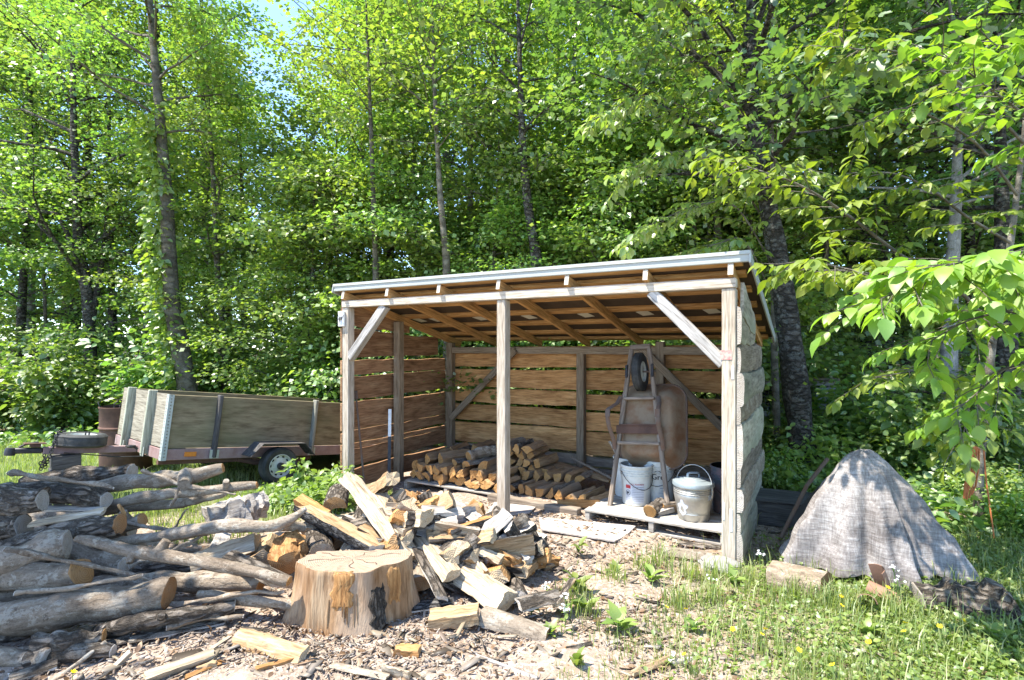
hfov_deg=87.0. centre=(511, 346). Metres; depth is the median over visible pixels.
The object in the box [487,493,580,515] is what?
skid beam
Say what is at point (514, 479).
split firewood
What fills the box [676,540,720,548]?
kindling
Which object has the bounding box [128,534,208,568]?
branch
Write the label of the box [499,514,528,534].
split firewood
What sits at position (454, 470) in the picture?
split firewood
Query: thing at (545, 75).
woodland tree
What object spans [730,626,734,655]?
buttercup
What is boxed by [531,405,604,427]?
shrub
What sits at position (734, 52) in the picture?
woodland tree
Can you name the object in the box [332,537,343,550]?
split firewood
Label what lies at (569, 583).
split firewood
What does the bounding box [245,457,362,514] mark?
creeper weeds
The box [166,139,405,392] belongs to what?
sapling
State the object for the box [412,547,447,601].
split firewood
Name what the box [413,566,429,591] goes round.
split firewood
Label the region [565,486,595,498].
split firewood
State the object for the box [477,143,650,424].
sapling
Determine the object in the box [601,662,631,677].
kindling
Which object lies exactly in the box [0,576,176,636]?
log
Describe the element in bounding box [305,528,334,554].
split firewood
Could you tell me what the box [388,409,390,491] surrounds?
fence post
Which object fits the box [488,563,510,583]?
split firewood
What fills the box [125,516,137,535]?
log
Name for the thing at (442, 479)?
split firewood
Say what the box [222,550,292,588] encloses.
split firewood
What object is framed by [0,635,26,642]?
log
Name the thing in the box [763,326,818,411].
shrub
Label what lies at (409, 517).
split firewood
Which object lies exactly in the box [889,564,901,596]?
white flower
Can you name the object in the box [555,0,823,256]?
young maple
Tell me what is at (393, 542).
split firewood
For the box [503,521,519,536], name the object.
split firewood
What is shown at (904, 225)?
woodland tree
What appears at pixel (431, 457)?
split firewood
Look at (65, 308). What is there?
woodland tree
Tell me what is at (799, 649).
buttercup
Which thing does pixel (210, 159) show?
young maple
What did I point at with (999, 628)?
broadleaf weed
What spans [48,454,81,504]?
prop blocks
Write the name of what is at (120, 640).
bark slab
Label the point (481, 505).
split firewood
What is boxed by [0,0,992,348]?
sky
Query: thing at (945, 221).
woodland tree
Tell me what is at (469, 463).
split firewood
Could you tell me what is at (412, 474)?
split firewood
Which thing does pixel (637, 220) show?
sapling
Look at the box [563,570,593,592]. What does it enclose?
broadleaf weed
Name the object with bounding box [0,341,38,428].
shrub
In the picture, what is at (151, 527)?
branch
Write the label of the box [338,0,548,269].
woodland tree
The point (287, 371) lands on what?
shrub
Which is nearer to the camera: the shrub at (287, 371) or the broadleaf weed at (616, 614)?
the broadleaf weed at (616, 614)
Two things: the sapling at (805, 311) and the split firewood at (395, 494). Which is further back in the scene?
the sapling at (805, 311)
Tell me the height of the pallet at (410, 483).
0.122 m
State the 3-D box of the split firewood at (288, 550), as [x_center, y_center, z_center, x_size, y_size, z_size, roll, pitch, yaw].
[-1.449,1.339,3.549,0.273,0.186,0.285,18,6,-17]
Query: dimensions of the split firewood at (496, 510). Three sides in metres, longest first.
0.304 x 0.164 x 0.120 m
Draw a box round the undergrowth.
[0,398,1023,535]
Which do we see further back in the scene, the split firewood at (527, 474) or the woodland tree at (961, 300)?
the woodland tree at (961, 300)
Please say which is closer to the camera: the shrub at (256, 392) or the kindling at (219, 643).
the kindling at (219, 643)
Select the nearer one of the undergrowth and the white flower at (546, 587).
the white flower at (546, 587)
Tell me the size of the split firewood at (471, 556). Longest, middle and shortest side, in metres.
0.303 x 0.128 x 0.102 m
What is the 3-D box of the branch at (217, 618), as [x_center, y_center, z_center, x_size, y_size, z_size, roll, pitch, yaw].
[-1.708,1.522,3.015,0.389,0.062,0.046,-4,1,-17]
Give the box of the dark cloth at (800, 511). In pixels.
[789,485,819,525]
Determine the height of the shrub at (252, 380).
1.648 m
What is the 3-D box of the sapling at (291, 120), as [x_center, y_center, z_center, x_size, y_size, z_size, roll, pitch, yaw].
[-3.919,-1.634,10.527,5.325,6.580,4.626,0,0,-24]
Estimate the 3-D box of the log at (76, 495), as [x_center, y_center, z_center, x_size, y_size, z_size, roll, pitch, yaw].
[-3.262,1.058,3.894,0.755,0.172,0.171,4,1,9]
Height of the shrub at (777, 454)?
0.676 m
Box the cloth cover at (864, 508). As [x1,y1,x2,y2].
[778,449,979,591]
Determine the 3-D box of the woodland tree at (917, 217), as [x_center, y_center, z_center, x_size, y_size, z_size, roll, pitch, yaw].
[10.776,-5.993,16.294,6.982,15.214,7.480,0,0,-34]
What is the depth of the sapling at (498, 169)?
8.90 m
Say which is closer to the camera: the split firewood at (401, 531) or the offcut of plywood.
the split firewood at (401, 531)
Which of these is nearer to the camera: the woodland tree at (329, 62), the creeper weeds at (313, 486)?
the creeper weeds at (313, 486)
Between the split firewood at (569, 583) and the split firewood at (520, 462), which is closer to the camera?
the split firewood at (569, 583)
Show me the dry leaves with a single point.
(138, 647)
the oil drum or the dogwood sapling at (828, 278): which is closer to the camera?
the dogwood sapling at (828, 278)
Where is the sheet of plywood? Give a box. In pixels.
[539,517,635,541]
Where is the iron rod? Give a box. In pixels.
[779,457,828,538]
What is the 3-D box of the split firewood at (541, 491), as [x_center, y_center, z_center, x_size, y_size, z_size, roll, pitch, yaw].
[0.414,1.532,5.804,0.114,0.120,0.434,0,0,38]
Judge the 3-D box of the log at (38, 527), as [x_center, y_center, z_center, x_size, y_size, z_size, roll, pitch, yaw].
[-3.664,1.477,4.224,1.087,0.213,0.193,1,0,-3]
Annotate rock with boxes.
[698,555,742,573]
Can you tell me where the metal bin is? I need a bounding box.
[672,464,714,521]
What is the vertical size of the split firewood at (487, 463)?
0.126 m
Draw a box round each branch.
[2,547,151,580]
[6,469,113,489]
[13,574,143,595]
[48,516,167,530]
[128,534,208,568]
[140,469,235,494]
[166,614,244,630]
[169,488,179,506]
[169,590,284,607]
[174,508,188,526]
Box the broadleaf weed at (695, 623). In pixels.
[681,617,706,630]
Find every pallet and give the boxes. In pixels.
[404,476,495,494]
[584,495,721,545]
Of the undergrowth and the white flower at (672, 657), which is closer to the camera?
the white flower at (672, 657)
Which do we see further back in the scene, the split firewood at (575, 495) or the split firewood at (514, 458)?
the split firewood at (514, 458)
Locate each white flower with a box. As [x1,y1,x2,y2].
[542,581,551,590]
[559,603,570,632]
[560,593,569,619]
[664,651,675,665]
[704,574,718,587]
[755,550,764,579]
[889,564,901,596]
[893,575,905,601]
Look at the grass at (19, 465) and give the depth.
6.38 m
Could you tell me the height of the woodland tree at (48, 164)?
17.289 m
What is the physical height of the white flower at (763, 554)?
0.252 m
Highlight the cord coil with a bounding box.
[963,446,979,499]
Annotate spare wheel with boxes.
[54,431,107,447]
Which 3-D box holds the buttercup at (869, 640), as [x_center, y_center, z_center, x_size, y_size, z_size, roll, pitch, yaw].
[1.752,1.527,2.655,0.025,0.176,0.027,0,0,-28]
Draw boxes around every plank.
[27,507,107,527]
[42,504,106,511]
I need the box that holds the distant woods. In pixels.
[0,131,1023,371]
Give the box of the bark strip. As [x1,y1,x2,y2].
[117,504,126,517]
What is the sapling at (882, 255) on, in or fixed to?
on the ground at (592, 661)
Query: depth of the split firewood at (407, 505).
3.72 m
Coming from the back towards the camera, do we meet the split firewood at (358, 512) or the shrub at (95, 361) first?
the shrub at (95, 361)
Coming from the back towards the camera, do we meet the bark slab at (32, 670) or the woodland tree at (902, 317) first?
the woodland tree at (902, 317)
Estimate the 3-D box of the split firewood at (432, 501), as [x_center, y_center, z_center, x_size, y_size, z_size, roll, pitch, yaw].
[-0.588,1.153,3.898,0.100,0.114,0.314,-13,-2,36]
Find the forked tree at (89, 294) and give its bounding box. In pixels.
[0,0,268,424]
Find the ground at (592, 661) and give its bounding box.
[0,349,1023,679]
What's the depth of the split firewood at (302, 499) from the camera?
4.07 m
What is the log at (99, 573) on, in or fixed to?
on the ground at (592, 661)
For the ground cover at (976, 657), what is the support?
on the ground at (592, 661)
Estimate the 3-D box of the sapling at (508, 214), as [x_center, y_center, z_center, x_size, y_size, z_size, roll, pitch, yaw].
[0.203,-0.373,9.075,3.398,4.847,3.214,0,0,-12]
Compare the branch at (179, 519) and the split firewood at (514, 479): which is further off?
the split firewood at (514, 479)
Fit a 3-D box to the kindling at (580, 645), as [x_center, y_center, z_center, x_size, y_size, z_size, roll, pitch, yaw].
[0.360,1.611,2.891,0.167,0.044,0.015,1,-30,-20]
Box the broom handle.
[570,456,610,478]
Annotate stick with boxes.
[51,640,106,679]
[100,650,132,676]
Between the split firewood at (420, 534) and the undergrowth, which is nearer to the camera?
the split firewood at (420, 534)
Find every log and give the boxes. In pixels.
[0,482,50,516]
[0,513,126,545]
[0,514,33,539]
[0,529,72,574]
[0,559,93,592]
[0,574,128,601]
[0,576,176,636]
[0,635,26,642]
[0,646,50,666]
[5,646,28,650]
[15,481,112,506]
[18,464,137,483]
[21,642,116,666]
[28,512,104,526]
[29,625,106,652]
[34,525,46,529]
[50,559,159,576]
[68,541,129,575]
[73,535,292,586]
[92,509,147,548]
[94,599,235,638]
[99,463,224,492]
[101,563,214,574]
[102,493,226,515]
[105,479,258,513]
[113,507,306,544]
[122,570,264,594]
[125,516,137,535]
[178,546,209,552]
[196,590,290,609]
[465,445,496,459]
[643,497,665,517]
[766,560,832,600]
[909,576,1021,622]
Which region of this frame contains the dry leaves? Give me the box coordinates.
[0,501,1023,679]
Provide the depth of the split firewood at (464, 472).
6.01 m
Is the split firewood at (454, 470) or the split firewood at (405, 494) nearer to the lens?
the split firewood at (405, 494)
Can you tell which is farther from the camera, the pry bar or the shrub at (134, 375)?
the shrub at (134, 375)
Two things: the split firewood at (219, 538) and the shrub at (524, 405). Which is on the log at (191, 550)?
the split firewood at (219, 538)
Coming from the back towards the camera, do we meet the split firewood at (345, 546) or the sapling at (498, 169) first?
the sapling at (498, 169)
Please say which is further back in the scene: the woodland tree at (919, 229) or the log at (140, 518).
the woodland tree at (919, 229)
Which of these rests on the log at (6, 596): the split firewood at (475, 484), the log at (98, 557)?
the log at (98, 557)
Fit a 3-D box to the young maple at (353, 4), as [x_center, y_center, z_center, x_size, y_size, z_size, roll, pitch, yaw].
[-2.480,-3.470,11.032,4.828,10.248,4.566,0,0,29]
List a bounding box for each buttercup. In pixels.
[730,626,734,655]
[796,647,801,670]
[865,639,870,670]
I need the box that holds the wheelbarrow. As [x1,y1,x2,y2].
[605,344,687,505]
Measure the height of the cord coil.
0.459 m
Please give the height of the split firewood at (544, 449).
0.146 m
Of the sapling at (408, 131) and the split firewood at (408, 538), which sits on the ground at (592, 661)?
the sapling at (408, 131)
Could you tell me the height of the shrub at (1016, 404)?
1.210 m
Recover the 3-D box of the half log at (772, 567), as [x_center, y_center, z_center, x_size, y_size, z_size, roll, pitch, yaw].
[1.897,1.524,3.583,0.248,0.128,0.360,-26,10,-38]
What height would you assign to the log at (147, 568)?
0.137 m
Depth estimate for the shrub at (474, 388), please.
8.82 m
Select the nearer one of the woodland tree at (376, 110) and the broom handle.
the broom handle
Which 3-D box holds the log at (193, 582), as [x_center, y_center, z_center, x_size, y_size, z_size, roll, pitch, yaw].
[-1.983,1.479,3.383,0.865,0.150,0.154,0,0,3]
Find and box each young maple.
[0,0,131,405]
[0,1,63,340]
[16,0,274,360]
[53,0,325,392]
[175,69,296,367]
[220,77,404,358]
[238,0,470,392]
[249,0,499,356]
[268,0,606,370]
[382,0,589,271]
[404,0,747,369]
[452,0,716,232]
[520,0,730,214]
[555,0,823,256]
[574,0,867,442]
[721,0,939,401]
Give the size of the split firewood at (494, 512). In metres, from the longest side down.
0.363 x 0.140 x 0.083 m
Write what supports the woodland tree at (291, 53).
on the ground at (592, 661)
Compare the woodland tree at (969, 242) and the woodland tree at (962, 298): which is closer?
the woodland tree at (969, 242)
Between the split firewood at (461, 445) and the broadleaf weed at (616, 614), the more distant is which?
the split firewood at (461, 445)
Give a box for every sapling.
[0,123,261,421]
[0,159,141,384]
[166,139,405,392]
[177,82,426,394]
[220,198,388,398]
[239,161,404,397]
[257,147,478,430]
[269,64,521,435]
[358,92,612,422]
[363,202,497,441]
[400,200,515,391]
[422,177,579,442]
[441,131,627,449]
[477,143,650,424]
[479,45,770,433]
[504,139,655,409]
[510,111,730,432]
[526,114,719,416]
[550,70,861,455]
[576,191,702,413]
[584,68,896,410]
[595,85,851,438]
[611,197,765,428]
[638,94,921,442]
[683,211,852,416]
[685,0,1023,522]
[704,21,1023,425]
[728,203,880,429]
[809,0,1023,464]
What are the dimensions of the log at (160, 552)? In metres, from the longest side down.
1.455 x 0.163 x 0.110 m
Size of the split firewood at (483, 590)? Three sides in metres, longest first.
0.528 x 0.203 x 0.133 m
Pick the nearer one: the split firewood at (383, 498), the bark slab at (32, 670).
the bark slab at (32, 670)
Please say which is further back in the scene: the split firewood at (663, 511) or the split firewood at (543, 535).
the split firewood at (663, 511)
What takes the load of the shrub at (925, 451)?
on the ground at (592, 661)
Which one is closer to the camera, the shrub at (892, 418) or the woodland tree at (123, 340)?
the shrub at (892, 418)
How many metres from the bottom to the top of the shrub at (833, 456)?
0.961 m
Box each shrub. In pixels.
[0,322,117,434]
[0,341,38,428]
[0,355,122,434]
[0,393,40,433]
[40,345,143,426]
[75,317,218,403]
[77,380,153,419]
[128,375,219,391]
[145,330,248,392]
[218,361,307,395]
[229,348,279,393]
[248,319,370,397]
[280,320,368,402]
[354,357,467,435]
[388,387,482,446]
[439,342,513,422]
[470,367,550,424]
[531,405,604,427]
[586,342,621,412]
[761,442,818,486]
[761,456,810,489]
[762,404,841,459]
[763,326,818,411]
[777,414,909,474]
[779,378,846,442]
[808,354,908,452]
[820,374,998,485]
[834,399,920,447]
[898,383,940,427]
[906,456,1002,488]
[931,460,1023,496]
[934,355,1023,476]
[952,473,1023,537]
[963,458,1023,512]
[989,402,1023,438]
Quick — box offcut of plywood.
[488,502,535,514]
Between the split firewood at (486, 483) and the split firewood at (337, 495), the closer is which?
the split firewood at (337, 495)
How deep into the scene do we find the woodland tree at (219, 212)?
16.19 m
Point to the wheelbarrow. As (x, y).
(652, 426)
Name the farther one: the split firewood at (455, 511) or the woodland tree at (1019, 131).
the woodland tree at (1019, 131)
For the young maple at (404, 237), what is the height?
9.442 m
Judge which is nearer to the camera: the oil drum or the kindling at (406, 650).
the kindling at (406, 650)
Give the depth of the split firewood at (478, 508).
4.15 m
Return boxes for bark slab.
[8,659,57,679]
[57,633,130,663]
[128,620,225,643]
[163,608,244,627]
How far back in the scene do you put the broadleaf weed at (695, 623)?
3.08 m
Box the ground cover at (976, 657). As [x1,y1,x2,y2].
[626,514,1023,679]
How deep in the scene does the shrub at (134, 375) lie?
9.38 m
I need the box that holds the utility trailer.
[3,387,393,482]
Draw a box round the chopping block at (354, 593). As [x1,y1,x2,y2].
[280,549,419,638]
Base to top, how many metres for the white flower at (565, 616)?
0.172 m
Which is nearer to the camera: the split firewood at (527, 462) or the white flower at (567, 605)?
the white flower at (567, 605)
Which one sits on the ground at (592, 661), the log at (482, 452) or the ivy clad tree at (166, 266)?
the ivy clad tree at (166, 266)
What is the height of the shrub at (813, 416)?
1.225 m
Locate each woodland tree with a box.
[0,0,143,393]
[0,0,197,372]
[0,0,202,367]
[0,0,203,398]
[0,1,153,364]
[0,3,103,349]
[0,8,130,300]
[0,23,99,306]
[0,84,58,316]
[53,0,270,320]
[126,0,281,348]
[127,33,293,392]
[137,72,286,318]
[206,0,425,276]
[234,0,489,359]
[269,0,475,269]
[282,0,483,301]
[291,3,461,259]
[329,0,556,447]
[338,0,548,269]
[389,0,666,450]
[436,0,603,237]
[449,3,620,389]
[480,25,582,259]
[533,0,718,149]
[594,0,851,419]
[598,0,783,278]
[620,0,944,427]
[674,0,841,276]
[701,0,1023,431]
[704,0,1023,401]
[704,9,927,357]
[737,0,1023,470]
[745,0,1023,395]
[781,2,1013,393]
[785,0,1023,409]
[792,0,1023,399]
[801,4,1023,409]
[819,0,1023,399]
[839,23,1011,393]
[888,17,1023,375]
[891,9,1023,399]
[898,2,1012,370]
[907,123,1014,302]
[922,0,1016,241]
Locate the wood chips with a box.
[1,485,986,679]
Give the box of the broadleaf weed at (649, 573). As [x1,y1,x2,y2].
[641,562,665,581]
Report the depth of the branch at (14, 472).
3.79 m
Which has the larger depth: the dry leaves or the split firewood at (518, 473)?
the split firewood at (518, 473)
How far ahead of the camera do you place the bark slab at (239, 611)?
3.16 m
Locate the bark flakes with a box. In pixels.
[26,485,989,679]
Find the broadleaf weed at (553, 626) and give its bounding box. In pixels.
[543,618,559,636]
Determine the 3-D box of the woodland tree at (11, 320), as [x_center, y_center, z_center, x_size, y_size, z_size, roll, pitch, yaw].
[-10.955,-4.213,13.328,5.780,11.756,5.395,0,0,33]
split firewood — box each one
[190,533,260,571]
[201,495,252,521]
[209,533,231,547]
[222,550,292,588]
[242,490,269,519]
[249,532,278,564]
[267,529,308,573]
[293,493,330,512]
[294,505,384,550]
[301,521,323,534]
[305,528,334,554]
[323,483,348,510]
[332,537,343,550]
[338,472,415,560]
[339,543,350,550]
[342,515,355,522]
[350,517,374,528]
[354,506,363,517]
[357,524,380,537]
[367,471,399,493]
[375,492,389,506]
[383,507,391,515]
[384,532,400,549]
[385,502,399,507]
[388,496,396,502]
[388,509,405,525]
[389,488,403,499]
[391,524,411,536]
[395,497,418,510]
[396,489,417,503]
[399,528,416,545]
[403,510,445,528]
[410,469,415,477]
[411,597,453,612]
[412,457,424,469]
[412,508,434,527]
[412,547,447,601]
[413,544,450,567]
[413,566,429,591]
[414,536,460,581]
[415,470,425,479]
[416,494,438,508]
[416,531,426,538]
[417,462,431,472]
[417,489,432,502]
[417,515,457,531]
[418,491,455,509]
[421,505,464,521]
[422,471,433,481]
[425,448,450,463]
[425,462,438,473]
[426,529,464,544]
[428,602,478,631]
[432,463,452,475]
[433,520,479,535]
[435,572,465,594]
[436,474,449,485]
[438,449,468,463]
[439,535,463,550]
[439,547,458,563]
[440,464,453,474]
[446,515,491,534]
[448,476,456,481]
[449,464,463,478]
[449,540,471,556]
[450,441,468,449]
[452,457,477,465]
[453,564,517,610]
[455,474,469,485]
[455,500,481,520]
[456,465,478,477]
[457,445,472,449]
[457,531,480,564]
[460,548,479,563]
[462,456,493,467]
[462,502,483,514]
[462,506,476,521]
[464,478,476,487]
[468,498,485,515]
[469,468,478,479]
[471,439,495,449]
[471,480,479,488]
[471,557,488,573]
[475,464,496,482]
[477,527,496,544]
[478,456,496,469]
[478,605,549,640]
[479,508,499,517]
[479,546,504,564]
[480,478,496,488]
[481,508,512,534]
[481,533,534,556]
[488,466,517,480]
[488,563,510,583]
[492,505,500,535]
[493,475,520,492]
[495,552,534,575]
[497,533,506,537]
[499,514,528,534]
[499,549,521,566]
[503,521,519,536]
[506,560,527,574]
[506,577,526,603]
[507,536,533,563]
[510,437,525,452]
[510,454,518,464]
[510,471,520,476]
[510,479,530,491]
[512,438,533,453]
[513,559,538,578]
[515,450,526,458]
[515,588,563,611]
[516,458,525,465]
[518,465,528,473]
[518,479,534,493]
[518,513,554,570]
[519,521,537,534]
[521,440,545,453]
[522,454,545,466]
[522,469,536,479]
[525,479,553,496]
[527,444,549,458]
[528,464,543,478]
[533,452,558,467]
[533,463,552,481]
[534,540,543,559]
[535,480,564,497]
[535,536,548,547]
[536,554,560,569]
[537,532,547,539]
[537,548,552,562]
[541,462,556,472]
[544,466,563,480]
[545,480,574,498]
[552,577,575,607]
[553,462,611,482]
[553,467,573,481]
[554,481,581,499]
[557,499,599,507]
[564,466,589,482]
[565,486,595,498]
[575,468,599,482]
[578,485,605,498]
[589,491,615,502]
[658,507,674,515]
[663,500,676,512]
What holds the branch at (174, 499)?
on the log at (185, 478)
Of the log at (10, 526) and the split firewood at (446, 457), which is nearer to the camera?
the log at (10, 526)
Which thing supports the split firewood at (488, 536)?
on the split firewood at (445, 546)
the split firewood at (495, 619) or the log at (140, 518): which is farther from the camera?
the log at (140, 518)
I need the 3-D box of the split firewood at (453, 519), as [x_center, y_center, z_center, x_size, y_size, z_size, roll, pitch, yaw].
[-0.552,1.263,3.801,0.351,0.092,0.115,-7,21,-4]
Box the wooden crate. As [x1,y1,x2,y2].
[755,488,811,527]
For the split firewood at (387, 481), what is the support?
on the split firewood at (395, 494)
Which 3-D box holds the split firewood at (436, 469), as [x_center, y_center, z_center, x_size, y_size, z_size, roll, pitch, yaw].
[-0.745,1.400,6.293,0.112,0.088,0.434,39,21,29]
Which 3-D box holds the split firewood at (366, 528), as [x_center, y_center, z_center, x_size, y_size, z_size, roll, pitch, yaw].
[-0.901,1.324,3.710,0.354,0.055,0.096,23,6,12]
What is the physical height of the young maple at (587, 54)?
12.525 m
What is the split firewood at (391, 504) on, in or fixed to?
on the split firewood
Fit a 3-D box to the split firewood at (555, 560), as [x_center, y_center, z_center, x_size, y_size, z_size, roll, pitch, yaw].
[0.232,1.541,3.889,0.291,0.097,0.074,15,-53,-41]
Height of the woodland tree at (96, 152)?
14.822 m
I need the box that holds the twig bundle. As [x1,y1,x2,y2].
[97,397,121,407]
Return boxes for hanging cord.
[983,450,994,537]
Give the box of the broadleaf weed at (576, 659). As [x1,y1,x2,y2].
[569,646,584,666]
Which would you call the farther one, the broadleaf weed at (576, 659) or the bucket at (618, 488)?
the bucket at (618, 488)
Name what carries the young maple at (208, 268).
on the ground at (592, 661)
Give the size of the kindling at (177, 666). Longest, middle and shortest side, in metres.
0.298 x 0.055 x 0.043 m
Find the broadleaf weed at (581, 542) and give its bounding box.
[570,536,587,552]
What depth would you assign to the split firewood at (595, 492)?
5.46 m
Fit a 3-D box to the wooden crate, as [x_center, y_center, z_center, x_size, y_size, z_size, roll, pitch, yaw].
[2.597,1.507,5.010,0.690,0.245,0.440,0,0,23]
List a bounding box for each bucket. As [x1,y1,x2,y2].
[613,455,631,496]
[620,461,652,505]
[644,461,674,501]
[709,462,721,514]
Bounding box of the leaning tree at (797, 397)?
[524,0,1023,481]
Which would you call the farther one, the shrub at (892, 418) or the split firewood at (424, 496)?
the shrub at (892, 418)
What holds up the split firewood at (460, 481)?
on the pallet at (410, 483)
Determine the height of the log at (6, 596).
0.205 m
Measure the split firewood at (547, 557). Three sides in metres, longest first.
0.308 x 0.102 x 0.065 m
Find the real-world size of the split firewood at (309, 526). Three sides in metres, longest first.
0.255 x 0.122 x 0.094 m
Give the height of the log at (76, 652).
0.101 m
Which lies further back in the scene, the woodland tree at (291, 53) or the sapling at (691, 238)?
the woodland tree at (291, 53)
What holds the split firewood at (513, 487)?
on the ground at (592, 661)
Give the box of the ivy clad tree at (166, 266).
[0,0,306,391]
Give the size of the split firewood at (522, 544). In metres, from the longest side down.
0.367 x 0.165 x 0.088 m
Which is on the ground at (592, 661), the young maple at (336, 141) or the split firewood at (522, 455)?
the young maple at (336, 141)
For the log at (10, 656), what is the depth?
2.70 m
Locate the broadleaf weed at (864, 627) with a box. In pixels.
[849,617,884,634]
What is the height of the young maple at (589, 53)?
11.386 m
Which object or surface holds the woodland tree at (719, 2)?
on the ground at (592, 661)
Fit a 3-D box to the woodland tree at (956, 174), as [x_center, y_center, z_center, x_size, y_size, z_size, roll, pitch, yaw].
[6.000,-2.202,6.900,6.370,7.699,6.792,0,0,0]
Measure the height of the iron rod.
0.616 m
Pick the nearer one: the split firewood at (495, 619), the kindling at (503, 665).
the kindling at (503, 665)
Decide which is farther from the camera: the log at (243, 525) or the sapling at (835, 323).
the sapling at (835, 323)
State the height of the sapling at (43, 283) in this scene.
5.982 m
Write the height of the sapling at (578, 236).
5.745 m
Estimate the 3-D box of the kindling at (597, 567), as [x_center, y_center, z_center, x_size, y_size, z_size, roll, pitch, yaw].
[0.699,1.596,3.849,0.099,0.035,0.251,0,1,-44]
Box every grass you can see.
[0,432,391,544]
[134,485,933,619]
[545,506,1023,679]
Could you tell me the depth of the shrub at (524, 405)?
8.97 m
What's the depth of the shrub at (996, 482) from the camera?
4.93 m
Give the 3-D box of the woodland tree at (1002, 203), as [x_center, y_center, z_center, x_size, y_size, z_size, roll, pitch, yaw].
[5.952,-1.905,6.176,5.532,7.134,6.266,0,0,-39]
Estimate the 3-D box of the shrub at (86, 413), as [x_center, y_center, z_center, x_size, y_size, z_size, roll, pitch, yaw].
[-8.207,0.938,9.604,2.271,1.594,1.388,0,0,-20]
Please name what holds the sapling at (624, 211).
on the ground at (592, 661)
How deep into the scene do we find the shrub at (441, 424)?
8.65 m
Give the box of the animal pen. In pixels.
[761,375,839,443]
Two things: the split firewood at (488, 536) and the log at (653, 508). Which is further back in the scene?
the log at (653, 508)
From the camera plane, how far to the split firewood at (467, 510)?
4.06 m
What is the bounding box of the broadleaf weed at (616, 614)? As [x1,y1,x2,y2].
[601,600,637,632]
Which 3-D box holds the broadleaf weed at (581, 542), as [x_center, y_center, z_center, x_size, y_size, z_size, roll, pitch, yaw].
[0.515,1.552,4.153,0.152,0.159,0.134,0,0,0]
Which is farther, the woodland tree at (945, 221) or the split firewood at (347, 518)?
the woodland tree at (945, 221)
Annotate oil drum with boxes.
[98,404,152,470]
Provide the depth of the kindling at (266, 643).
2.79 m
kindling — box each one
[144,648,214,679]
[184,660,221,679]
[196,660,216,669]
[208,635,231,648]
[229,628,309,663]
[242,626,269,632]
[255,657,293,670]
[328,662,389,679]
[381,664,410,679]
[393,643,421,657]
[475,653,538,679]
[565,641,592,648]
[592,563,627,579]
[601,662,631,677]
[629,655,669,677]
[663,546,711,560]
[668,656,692,664]
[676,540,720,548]
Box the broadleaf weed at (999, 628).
[971,619,1016,639]
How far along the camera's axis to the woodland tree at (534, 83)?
24.27 m
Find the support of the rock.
on the ground at (592, 661)
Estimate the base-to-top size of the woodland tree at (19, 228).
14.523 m
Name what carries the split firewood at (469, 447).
on the split firewood
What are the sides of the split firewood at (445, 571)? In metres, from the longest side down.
0.738 x 0.150 x 0.092 m
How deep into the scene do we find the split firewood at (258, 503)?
4.50 m
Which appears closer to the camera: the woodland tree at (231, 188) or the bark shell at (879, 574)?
the bark shell at (879, 574)
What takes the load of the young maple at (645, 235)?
on the ground at (592, 661)
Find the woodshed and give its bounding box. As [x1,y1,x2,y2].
[332,250,775,565]
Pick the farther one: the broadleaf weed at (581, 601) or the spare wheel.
the spare wheel
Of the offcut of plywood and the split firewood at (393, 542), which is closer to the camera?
the split firewood at (393, 542)
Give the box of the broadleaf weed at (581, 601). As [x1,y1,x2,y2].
[570,594,599,611]
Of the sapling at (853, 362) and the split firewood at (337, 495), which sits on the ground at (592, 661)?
the sapling at (853, 362)
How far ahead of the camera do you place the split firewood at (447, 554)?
3.51 m
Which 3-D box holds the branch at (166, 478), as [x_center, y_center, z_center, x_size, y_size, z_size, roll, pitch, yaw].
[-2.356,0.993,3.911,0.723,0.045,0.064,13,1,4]
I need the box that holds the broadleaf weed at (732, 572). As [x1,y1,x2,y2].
[726,563,749,583]
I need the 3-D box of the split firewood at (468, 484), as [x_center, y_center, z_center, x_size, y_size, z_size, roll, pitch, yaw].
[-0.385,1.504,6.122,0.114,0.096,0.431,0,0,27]
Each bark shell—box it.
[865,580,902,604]
[868,564,891,589]
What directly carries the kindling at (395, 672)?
on the ground at (592, 661)
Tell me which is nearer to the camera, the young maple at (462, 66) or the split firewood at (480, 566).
the split firewood at (480, 566)
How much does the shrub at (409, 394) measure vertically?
1.758 m
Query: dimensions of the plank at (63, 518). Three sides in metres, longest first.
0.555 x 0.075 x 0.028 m
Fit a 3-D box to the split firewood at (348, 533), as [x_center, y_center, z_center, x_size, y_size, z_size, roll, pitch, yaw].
[-1.202,1.266,3.738,0.842,0.109,0.198,10,-8,35]
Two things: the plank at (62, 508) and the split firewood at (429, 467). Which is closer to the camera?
the plank at (62, 508)
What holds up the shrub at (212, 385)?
on the ground at (592, 661)
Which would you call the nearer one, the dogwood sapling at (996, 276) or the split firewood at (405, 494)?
the dogwood sapling at (996, 276)
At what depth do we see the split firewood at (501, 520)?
3.83 m
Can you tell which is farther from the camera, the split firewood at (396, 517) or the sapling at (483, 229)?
the sapling at (483, 229)
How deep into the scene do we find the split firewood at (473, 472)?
5.98 m
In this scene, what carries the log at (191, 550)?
on the ground at (592, 661)
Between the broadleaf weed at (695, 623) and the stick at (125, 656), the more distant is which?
the broadleaf weed at (695, 623)
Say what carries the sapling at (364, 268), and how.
on the ground at (592, 661)
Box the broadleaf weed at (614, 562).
[603,558,622,571]

